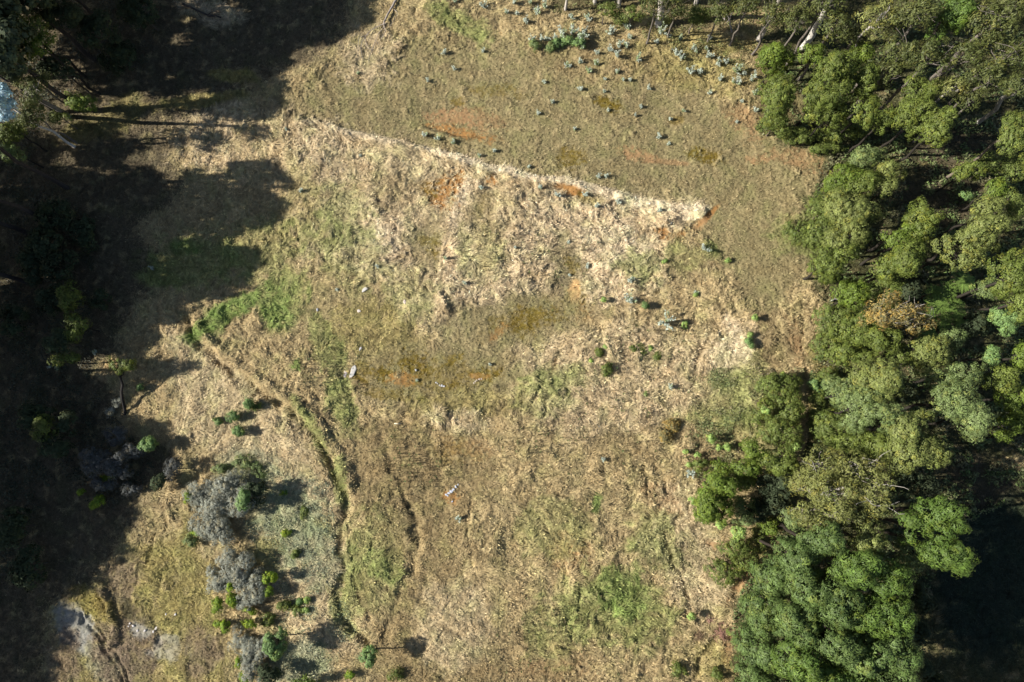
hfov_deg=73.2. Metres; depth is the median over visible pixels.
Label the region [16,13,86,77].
tree
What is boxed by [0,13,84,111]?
tall tree
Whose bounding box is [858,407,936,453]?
tree
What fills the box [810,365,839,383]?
bush
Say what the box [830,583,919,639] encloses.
pine tree
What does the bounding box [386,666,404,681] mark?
bush
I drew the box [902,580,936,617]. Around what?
tree
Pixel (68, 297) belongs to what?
bush
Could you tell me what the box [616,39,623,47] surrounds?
gum seedling
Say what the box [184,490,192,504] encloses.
bush
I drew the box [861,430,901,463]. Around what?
tree
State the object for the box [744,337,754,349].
bush
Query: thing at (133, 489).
bush
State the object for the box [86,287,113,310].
bush
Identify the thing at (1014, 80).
gum tree
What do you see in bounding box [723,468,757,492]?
tree
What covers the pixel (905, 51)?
gum tree
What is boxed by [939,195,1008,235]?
tree
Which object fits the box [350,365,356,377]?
flat slab
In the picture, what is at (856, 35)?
gum tree
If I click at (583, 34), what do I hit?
gum seedling
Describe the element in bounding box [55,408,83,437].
bush
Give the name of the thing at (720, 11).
gum tree
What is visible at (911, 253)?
tree
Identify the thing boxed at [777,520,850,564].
pine tree
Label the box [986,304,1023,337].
bush
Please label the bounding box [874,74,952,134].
tree
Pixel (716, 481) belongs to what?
tree
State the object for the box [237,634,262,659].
bush
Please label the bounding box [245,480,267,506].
bush
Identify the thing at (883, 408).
tree
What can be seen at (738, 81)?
gum seedling
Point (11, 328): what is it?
bush
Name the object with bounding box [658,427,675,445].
bush
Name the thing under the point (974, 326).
tree
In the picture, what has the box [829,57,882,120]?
tree
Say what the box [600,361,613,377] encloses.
bush
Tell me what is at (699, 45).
bank scrub
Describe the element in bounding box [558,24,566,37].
gum seedling
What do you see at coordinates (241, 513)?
bush
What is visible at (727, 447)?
sapling
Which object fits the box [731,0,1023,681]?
undergrowth
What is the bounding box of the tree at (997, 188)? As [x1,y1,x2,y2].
[959,176,1009,210]
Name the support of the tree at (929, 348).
on the ground at (78, 624)
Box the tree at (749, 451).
[738,435,774,465]
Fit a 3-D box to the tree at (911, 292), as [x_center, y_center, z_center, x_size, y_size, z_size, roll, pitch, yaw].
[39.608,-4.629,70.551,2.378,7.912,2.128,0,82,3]
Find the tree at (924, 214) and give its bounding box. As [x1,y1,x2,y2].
[866,195,947,251]
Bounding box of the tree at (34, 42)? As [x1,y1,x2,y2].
[17,27,100,94]
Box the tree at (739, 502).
[728,493,757,526]
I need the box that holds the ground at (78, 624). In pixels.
[0,0,1023,681]
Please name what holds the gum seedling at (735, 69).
on the ground at (78, 624)
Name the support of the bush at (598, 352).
on the ground at (78, 624)
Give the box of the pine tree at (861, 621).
[845,589,890,643]
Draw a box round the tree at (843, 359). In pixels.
[828,338,876,367]
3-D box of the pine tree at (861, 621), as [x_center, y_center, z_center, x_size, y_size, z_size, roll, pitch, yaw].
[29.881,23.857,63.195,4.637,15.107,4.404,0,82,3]
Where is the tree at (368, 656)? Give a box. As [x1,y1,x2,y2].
[358,644,377,668]
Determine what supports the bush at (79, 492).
on the ground at (78, 624)
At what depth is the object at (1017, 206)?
67.75 m
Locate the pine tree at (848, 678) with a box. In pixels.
[809,649,875,681]
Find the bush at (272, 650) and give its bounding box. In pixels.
[261,626,287,661]
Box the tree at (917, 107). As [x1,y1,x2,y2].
[878,95,940,149]
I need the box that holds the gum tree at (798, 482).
[779,464,835,499]
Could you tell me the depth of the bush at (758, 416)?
71.53 m
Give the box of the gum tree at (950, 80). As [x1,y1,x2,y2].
[895,72,971,135]
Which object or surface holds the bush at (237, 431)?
on the ground at (78, 624)
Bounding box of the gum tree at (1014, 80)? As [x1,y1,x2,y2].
[976,72,1023,123]
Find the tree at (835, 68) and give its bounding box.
[794,49,862,128]
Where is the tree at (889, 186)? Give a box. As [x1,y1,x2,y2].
[857,175,899,210]
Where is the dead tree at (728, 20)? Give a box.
[717,2,732,32]
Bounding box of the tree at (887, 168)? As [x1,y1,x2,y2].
[858,158,907,197]
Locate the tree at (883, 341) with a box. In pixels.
[848,321,904,356]
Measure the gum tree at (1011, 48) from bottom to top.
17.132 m
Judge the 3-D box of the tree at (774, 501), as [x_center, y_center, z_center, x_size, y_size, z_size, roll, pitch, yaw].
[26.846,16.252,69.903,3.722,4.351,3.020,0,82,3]
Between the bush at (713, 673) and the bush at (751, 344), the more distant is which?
the bush at (751, 344)
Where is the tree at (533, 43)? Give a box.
[528,38,541,53]
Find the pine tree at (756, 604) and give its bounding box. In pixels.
[739,589,785,643]
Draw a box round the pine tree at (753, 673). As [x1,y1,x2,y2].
[730,654,782,681]
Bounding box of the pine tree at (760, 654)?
[726,621,785,673]
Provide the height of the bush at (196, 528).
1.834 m
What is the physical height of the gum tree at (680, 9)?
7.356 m
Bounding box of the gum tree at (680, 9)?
[664,0,692,36]
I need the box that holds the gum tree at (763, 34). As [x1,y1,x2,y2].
[756,0,812,41]
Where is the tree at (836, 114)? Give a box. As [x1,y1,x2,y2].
[801,100,847,145]
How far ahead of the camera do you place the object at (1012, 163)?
70.05 m
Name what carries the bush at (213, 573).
on the ground at (78, 624)
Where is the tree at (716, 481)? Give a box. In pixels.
[700,470,741,498]
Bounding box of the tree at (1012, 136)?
[945,109,1023,178]
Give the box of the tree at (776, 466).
[756,444,799,477]
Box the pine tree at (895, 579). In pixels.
[823,554,918,603]
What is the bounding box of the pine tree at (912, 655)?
[869,622,924,675]
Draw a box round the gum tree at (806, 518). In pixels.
[786,497,843,533]
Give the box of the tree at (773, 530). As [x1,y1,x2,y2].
[760,517,778,538]
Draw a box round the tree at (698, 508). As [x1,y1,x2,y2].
[692,495,721,525]
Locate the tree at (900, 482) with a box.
[869,463,916,494]
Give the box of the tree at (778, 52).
[755,41,796,85]
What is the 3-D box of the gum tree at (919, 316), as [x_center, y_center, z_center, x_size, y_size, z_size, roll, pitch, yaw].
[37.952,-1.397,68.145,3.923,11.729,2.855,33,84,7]
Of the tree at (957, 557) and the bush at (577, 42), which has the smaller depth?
the tree at (957, 557)
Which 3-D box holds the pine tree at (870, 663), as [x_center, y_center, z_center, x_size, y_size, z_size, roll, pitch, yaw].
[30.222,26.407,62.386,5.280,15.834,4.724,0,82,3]
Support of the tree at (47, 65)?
on the ground at (78, 624)
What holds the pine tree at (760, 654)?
on the ground at (78, 624)
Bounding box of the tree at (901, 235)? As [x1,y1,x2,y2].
[859,219,928,265]
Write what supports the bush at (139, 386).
on the ground at (78, 624)
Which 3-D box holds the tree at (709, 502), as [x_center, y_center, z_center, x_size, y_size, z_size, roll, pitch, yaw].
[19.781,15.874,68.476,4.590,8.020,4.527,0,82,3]
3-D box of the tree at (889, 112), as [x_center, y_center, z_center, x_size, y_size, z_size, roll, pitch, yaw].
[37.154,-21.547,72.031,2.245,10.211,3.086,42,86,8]
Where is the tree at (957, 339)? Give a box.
[905,326,970,350]
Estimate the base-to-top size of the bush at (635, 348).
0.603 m
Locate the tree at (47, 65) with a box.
[33,53,90,93]
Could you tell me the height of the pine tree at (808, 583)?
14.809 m
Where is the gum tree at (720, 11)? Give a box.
[706,0,736,41]
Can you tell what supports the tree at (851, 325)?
on the ground at (78, 624)
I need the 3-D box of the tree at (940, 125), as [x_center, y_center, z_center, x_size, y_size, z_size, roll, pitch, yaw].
[40.234,-19.110,69.545,3.321,14.466,3.824,0,82,3]
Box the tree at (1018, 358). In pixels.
[959,337,1023,371]
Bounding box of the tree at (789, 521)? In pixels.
[774,508,803,530]
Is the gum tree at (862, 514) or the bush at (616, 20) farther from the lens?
the bush at (616, 20)
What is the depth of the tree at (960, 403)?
60.72 m
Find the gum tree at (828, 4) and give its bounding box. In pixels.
[786,0,848,64]
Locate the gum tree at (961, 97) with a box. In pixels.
[950,82,997,116]
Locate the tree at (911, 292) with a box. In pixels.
[901,279,925,299]
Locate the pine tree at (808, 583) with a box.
[762,562,836,613]
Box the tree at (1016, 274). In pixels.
[937,247,1023,301]
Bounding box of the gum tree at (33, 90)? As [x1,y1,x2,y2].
[15,80,70,117]
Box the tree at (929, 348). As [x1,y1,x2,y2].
[885,333,953,380]
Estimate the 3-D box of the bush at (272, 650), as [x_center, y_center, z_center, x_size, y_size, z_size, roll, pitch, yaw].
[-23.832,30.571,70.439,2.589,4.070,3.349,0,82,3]
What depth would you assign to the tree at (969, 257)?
62.84 m
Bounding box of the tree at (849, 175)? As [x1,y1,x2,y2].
[820,160,864,198]
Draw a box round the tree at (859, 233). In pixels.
[818,216,871,256]
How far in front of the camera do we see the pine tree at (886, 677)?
56.57 m
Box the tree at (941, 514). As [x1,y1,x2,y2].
[876,494,972,545]
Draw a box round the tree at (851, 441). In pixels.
[831,426,874,458]
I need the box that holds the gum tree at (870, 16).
[825,0,904,84]
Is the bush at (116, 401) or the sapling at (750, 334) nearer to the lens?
the sapling at (750, 334)
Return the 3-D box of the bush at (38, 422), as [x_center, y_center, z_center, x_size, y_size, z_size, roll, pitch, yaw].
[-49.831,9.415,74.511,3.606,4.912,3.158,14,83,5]
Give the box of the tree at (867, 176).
[835,169,883,200]
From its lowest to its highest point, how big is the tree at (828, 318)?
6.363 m
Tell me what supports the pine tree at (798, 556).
on the ground at (78, 624)
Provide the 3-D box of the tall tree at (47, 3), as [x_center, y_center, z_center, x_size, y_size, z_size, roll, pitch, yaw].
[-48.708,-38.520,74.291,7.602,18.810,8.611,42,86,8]
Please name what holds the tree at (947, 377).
on the ground at (78, 624)
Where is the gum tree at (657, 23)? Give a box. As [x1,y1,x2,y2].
[654,0,663,27]
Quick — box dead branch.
[358,0,397,58]
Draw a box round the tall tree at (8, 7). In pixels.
[0,0,96,62]
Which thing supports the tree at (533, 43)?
on the ground at (78, 624)
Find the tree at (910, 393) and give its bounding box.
[889,380,920,404]
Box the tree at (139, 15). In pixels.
[112,0,159,30]
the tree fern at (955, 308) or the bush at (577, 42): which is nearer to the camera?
the tree fern at (955, 308)
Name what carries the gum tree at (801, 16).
on the ground at (78, 624)
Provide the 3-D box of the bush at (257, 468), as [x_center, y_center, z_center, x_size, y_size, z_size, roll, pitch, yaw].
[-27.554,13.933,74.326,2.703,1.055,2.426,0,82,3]
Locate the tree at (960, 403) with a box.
[896,375,984,425]
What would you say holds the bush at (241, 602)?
on the ground at (78, 624)
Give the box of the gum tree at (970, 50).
[895,38,989,122]
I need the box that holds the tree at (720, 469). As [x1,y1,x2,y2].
[710,458,733,477]
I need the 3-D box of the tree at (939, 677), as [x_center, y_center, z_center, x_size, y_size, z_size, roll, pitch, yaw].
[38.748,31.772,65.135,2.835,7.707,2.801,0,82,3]
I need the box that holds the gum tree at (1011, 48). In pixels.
[924,36,1023,121]
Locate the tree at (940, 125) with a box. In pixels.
[883,105,960,174]
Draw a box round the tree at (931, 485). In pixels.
[883,472,943,497]
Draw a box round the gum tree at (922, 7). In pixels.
[853,0,945,87]
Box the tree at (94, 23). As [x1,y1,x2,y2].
[75,6,127,55]
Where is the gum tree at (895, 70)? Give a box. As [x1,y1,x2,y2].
[846,58,906,119]
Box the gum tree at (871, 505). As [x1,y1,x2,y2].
[829,467,908,521]
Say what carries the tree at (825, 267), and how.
on the ground at (78, 624)
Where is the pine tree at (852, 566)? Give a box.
[822,544,888,590]
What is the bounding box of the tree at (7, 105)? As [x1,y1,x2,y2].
[0,81,75,147]
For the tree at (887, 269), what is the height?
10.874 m
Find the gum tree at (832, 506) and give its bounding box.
[799,473,864,525]
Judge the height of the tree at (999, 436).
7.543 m
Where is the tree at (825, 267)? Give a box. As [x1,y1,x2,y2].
[803,238,860,287]
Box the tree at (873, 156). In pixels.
[847,144,887,172]
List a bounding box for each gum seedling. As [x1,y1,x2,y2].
[534,5,540,14]
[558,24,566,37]
[564,60,571,67]
[569,23,579,34]
[578,26,588,37]
[584,13,591,20]
[605,25,615,34]
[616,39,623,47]
[624,293,637,302]
[657,21,667,34]
[658,309,675,329]
[673,47,682,55]
[686,66,695,73]
[686,469,694,478]
[706,51,713,57]
[731,75,740,84]
[733,63,744,74]
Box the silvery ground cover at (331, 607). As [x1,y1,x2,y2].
[244,470,359,681]
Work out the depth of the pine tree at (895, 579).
56.90 m
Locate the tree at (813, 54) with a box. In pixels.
[794,42,825,79]
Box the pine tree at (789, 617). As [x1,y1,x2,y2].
[760,593,831,649]
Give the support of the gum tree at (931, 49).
on the ground at (78, 624)
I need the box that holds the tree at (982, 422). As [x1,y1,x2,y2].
[918,399,998,444]
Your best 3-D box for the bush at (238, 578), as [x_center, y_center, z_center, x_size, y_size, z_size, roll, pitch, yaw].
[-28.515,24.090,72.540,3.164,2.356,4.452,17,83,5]
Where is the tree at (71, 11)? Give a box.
[33,0,108,56]
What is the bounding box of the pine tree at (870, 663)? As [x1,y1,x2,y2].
[822,621,909,681]
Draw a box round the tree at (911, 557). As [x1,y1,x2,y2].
[854,533,929,575]
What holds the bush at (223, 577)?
on the ground at (78, 624)
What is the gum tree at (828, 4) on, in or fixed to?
on the ground at (78, 624)
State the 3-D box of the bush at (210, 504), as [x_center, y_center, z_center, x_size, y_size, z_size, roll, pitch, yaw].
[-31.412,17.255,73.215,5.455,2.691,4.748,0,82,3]
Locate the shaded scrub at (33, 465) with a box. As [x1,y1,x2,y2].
[0,0,163,600]
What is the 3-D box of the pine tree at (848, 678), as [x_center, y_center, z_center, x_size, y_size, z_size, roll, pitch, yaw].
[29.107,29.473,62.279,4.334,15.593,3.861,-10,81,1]
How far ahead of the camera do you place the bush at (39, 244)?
76.33 m
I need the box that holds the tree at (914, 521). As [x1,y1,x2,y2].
[857,509,935,546]
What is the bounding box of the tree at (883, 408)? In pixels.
[838,396,906,436]
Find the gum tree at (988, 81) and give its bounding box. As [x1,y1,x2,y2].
[911,59,1018,142]
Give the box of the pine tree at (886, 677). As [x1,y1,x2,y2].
[864,666,921,681]
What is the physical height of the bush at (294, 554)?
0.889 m
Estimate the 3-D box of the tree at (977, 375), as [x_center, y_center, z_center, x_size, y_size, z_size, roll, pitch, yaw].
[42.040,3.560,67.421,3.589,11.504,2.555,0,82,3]
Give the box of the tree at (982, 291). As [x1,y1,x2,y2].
[943,276,996,305]
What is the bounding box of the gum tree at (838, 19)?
[797,8,852,80]
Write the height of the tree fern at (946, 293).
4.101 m
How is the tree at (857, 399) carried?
on the ground at (78, 624)
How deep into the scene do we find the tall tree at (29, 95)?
76.51 m
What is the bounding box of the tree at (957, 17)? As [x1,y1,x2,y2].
[884,0,982,86]
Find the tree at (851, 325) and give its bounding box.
[828,310,884,346]
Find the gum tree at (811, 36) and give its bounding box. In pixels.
[800,0,852,50]
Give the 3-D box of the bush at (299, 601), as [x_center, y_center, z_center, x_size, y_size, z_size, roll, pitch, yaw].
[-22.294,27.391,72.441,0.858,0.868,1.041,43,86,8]
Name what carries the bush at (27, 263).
on the ground at (78, 624)
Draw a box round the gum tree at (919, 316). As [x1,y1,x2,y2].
[889,297,939,335]
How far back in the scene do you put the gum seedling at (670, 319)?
73.82 m
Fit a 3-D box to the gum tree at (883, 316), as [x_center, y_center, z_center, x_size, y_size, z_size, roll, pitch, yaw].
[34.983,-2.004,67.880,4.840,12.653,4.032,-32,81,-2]
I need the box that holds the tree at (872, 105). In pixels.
[834,91,886,142]
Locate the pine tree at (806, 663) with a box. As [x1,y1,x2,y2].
[757,624,827,681]
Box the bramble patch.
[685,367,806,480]
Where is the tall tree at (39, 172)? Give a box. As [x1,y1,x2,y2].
[0,147,69,189]
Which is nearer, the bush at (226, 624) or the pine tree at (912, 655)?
the pine tree at (912, 655)
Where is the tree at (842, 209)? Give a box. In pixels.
[819,186,883,231]
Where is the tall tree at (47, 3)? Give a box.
[20,0,114,33]
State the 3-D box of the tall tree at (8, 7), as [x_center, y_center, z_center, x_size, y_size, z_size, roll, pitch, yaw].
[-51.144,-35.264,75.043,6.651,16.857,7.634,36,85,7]
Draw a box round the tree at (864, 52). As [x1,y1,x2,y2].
[840,41,875,82]
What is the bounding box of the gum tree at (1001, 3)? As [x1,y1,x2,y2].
[921,0,1023,90]
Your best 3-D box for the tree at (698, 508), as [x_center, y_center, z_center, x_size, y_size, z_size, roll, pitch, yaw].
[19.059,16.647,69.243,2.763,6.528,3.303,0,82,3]
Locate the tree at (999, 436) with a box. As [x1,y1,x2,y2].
[965,429,1012,443]
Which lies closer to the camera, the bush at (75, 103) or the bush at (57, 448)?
the bush at (57, 448)
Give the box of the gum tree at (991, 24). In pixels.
[906,0,1023,101]
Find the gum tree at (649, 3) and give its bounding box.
[638,0,673,44]
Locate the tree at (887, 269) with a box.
[863,252,903,285]
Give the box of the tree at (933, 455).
[881,432,953,477]
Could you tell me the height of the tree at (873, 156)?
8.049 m
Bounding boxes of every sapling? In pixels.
[600,296,606,302]
[641,301,649,308]
[681,320,688,329]
[687,611,695,620]
[688,496,696,505]
[694,452,701,457]
[706,433,717,443]
[715,521,725,529]
[716,444,722,451]
[722,442,732,451]
[730,526,746,542]
[747,332,753,337]
[751,314,758,321]
[761,404,770,413]
[784,440,801,450]
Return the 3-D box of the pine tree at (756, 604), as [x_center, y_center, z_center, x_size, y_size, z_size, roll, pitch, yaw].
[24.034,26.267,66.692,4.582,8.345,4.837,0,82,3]
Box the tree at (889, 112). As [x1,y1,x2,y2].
[846,102,896,154]
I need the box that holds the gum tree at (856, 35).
[838,24,873,49]
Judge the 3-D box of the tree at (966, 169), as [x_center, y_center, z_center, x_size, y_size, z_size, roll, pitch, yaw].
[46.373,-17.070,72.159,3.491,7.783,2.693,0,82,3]
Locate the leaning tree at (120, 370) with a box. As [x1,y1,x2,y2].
[106,355,137,414]
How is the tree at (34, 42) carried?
on the ground at (78, 624)
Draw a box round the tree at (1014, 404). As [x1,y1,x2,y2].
[970,383,1023,417]
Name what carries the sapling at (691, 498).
on the ground at (78, 624)
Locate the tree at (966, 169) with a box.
[936,157,993,191]
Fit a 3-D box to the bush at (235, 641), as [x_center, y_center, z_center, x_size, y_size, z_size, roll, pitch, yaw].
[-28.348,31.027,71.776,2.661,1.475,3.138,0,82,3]
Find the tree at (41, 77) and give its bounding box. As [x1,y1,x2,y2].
[10,63,77,112]
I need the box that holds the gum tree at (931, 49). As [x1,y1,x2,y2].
[878,36,953,109]
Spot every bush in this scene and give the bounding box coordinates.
[0,303,33,338]
[0,505,34,551]
[3,542,47,591]
[14,248,44,288]
[14,400,58,430]
[22,219,66,260]
[29,411,58,442]
[32,198,79,231]
[34,280,67,318]
[35,432,75,458]
[38,249,81,281]
[39,327,81,357]
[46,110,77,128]
[47,350,85,366]
[55,279,90,315]
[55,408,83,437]
[60,311,99,344]
[63,91,97,114]
[65,213,99,254]
[76,488,86,495]
[77,444,111,479]
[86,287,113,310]
[88,476,118,491]
[89,494,105,509]
[96,36,139,77]
[98,451,134,479]
[100,474,114,481]
[101,425,127,446]
[103,405,116,417]
[111,396,120,407]
[120,443,145,462]
[120,481,143,496]
[136,383,143,391]
[137,435,158,451]
[150,471,168,493]
[163,455,184,481]
[182,475,220,512]
[182,530,199,546]
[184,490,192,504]
[187,512,220,540]
[191,482,237,522]
[200,516,236,547]
[205,467,246,500]
[205,564,223,594]
[210,462,230,473]
[211,572,235,592]
[211,596,223,613]
[212,619,224,627]
[213,417,223,426]
[214,545,244,575]
[220,619,230,633]
[222,477,259,517]
[223,550,256,592]
[225,410,238,422]
[226,582,233,592]
[226,591,239,608]
[227,623,251,654]
[231,424,244,436]
[231,453,255,471]
[234,485,250,511]
[234,591,255,612]
[234,654,242,668]
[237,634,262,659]
[237,655,264,681]
[238,671,255,681]
[239,573,267,606]
[240,619,257,628]
[241,606,257,615]
[242,396,253,410]
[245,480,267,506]
[247,400,263,412]
[247,461,268,480]
[252,565,265,575]
[253,633,273,661]
[254,663,283,681]
[259,611,276,626]
[261,584,273,596]
[261,626,287,661]
[262,570,278,584]
[275,600,285,609]
[280,528,292,538]
[283,598,291,611]
[289,604,303,616]
[290,548,300,560]
[293,672,320,681]
[295,597,303,605]
[299,505,308,520]
[302,607,309,613]
[303,596,310,604]
[344,670,354,679]
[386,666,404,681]
[545,40,555,54]
[551,36,564,47]
[561,35,574,45]
[572,36,585,47]
[594,348,604,356]
[597,1,620,23]
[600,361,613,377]
[611,11,627,24]
[616,4,646,25]
[629,342,646,355]
[652,350,663,360]
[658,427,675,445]
[662,418,681,433]
[670,660,688,681]
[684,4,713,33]
[688,458,710,472]
[702,557,745,589]
[710,666,722,680]
[714,536,755,563]
[734,547,758,572]
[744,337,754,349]
[748,397,777,426]
[750,518,767,553]
[754,112,791,138]
[755,372,803,402]
[755,415,804,448]
[772,389,806,428]
[777,126,830,144]
[780,216,814,247]
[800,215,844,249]
[804,191,833,223]
[806,377,826,395]
[807,385,826,435]
[808,140,847,155]
[808,328,843,361]
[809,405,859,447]
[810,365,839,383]
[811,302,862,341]
[816,270,834,284]
[823,122,868,143]
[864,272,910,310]
[875,343,915,367]
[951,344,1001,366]
[954,191,973,201]
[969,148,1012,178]
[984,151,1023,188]
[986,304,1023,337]
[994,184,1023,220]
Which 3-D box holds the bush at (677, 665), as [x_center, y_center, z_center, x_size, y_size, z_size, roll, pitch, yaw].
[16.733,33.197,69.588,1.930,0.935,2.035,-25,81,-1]
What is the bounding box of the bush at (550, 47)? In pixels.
[545,40,555,54]
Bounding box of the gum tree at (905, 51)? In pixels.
[847,28,928,111]
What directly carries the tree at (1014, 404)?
on the ground at (78, 624)
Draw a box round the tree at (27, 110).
[9,100,77,143]
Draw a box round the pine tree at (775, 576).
[747,553,795,603]
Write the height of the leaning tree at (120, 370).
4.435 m
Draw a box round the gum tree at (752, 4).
[729,0,761,45]
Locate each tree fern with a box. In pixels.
[906,333,923,344]
[910,325,937,341]
[913,306,935,321]
[918,284,940,301]
[919,295,948,314]
[925,280,957,301]
[925,312,952,330]
[935,298,965,323]
[939,270,975,293]
[946,312,967,328]
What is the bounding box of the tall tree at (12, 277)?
[0,272,27,283]
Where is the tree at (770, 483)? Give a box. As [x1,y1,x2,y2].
[746,469,782,498]
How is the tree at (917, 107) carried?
on the ground at (78, 624)
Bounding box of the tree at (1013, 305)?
[948,286,1023,324]
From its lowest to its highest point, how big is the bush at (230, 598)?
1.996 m
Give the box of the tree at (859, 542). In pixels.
[814,519,890,557]
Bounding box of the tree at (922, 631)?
[901,618,934,647]
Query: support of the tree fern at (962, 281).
on the ground at (78, 624)
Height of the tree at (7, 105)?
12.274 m
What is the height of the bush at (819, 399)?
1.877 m
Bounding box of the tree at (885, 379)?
[830,356,905,403]
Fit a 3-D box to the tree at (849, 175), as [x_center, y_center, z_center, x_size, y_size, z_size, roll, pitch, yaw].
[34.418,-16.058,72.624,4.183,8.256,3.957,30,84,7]
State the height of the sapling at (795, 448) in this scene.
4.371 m
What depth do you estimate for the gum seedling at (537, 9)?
80.63 m
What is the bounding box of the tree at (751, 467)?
[730,457,762,478]
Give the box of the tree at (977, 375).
[912,358,988,384]
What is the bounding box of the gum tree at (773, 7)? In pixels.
[751,0,792,55]
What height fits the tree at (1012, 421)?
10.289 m
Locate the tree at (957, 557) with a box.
[875,530,979,578]
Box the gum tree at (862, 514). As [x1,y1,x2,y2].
[811,506,887,535]
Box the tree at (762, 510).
[735,496,770,524]
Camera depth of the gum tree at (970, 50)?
63.38 m
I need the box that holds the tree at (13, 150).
[0,141,43,168]
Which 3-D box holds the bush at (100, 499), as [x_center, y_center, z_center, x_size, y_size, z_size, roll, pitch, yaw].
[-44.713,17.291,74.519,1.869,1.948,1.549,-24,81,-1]
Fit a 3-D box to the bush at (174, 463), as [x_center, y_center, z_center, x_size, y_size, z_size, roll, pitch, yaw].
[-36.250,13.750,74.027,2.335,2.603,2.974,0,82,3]
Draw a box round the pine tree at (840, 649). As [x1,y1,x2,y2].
[811,620,866,668]
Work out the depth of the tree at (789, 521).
66.33 m
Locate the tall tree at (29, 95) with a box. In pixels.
[1,75,56,113]
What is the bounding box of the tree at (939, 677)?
[912,670,946,681]
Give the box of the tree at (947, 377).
[892,366,962,396]
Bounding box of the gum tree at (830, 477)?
[799,441,845,487]
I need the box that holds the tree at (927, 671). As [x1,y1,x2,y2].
[910,649,935,680]
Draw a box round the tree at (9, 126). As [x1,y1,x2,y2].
[0,115,47,151]
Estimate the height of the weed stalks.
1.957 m
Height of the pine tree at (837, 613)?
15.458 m
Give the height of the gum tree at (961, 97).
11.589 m
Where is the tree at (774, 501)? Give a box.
[757,490,795,516]
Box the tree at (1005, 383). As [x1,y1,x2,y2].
[957,364,1021,396]
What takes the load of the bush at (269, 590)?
on the ground at (78, 624)
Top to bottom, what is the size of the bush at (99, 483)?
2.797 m
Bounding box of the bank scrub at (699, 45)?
[507,0,769,64]
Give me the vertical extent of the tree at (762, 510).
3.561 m
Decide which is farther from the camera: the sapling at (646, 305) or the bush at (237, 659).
the sapling at (646, 305)
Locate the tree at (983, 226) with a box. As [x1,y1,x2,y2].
[922,212,1014,262]
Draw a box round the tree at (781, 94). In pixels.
[755,71,801,130]
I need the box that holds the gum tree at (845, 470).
[813,448,891,491]
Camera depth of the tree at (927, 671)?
61.94 m
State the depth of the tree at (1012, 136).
64.25 m
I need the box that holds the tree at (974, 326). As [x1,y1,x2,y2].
[941,310,992,337]
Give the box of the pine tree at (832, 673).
[780,639,848,681]
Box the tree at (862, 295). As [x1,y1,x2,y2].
[829,276,874,311]
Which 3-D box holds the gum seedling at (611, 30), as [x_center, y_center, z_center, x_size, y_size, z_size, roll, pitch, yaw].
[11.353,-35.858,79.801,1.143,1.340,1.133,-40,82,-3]
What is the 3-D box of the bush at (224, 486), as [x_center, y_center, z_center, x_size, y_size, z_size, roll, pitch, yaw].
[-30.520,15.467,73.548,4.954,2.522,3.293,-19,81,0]
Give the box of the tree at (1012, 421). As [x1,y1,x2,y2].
[961,407,1023,436]
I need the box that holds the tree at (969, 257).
[895,226,988,278]
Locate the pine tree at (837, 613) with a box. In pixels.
[813,578,867,630]
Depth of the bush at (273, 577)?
71.44 m
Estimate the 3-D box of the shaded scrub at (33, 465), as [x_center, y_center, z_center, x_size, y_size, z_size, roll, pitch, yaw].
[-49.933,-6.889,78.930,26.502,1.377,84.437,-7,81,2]
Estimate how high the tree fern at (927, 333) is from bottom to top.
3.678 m
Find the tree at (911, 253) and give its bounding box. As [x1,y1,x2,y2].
[861,237,927,283]
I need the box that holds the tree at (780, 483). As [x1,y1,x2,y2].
[772,473,800,499]
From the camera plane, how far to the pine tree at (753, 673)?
63.84 m
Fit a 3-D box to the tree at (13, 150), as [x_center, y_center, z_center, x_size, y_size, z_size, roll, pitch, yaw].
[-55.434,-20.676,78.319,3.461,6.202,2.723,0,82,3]
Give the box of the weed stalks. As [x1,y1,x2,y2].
[275,217,745,675]
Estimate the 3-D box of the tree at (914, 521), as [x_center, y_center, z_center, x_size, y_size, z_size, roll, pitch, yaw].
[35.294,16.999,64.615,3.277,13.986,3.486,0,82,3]
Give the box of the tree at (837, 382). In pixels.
[820,374,859,410]
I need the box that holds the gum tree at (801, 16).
[771,2,820,69]
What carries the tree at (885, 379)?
on the ground at (78, 624)
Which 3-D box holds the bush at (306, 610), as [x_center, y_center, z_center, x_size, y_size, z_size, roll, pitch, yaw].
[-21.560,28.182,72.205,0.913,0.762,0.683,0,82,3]
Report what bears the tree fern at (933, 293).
on the ground at (78, 624)
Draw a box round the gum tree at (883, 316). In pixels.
[857,288,927,330]
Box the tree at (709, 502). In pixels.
[692,485,737,525]
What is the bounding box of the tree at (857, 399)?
[828,384,887,435]
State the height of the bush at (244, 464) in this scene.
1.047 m
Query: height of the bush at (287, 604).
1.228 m
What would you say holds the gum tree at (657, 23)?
on the ground at (78, 624)
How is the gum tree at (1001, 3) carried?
on the ground at (78, 624)
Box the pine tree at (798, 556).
[757,536,822,580]
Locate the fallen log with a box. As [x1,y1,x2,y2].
[182,3,221,17]
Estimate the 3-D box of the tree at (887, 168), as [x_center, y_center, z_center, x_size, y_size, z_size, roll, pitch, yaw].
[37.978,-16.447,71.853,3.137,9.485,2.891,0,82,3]
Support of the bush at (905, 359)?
on the ground at (78, 624)
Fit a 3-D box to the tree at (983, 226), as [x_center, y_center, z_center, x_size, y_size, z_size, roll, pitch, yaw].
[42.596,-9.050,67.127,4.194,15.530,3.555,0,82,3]
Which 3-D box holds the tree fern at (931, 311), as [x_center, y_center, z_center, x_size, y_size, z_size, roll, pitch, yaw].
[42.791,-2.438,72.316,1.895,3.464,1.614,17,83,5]

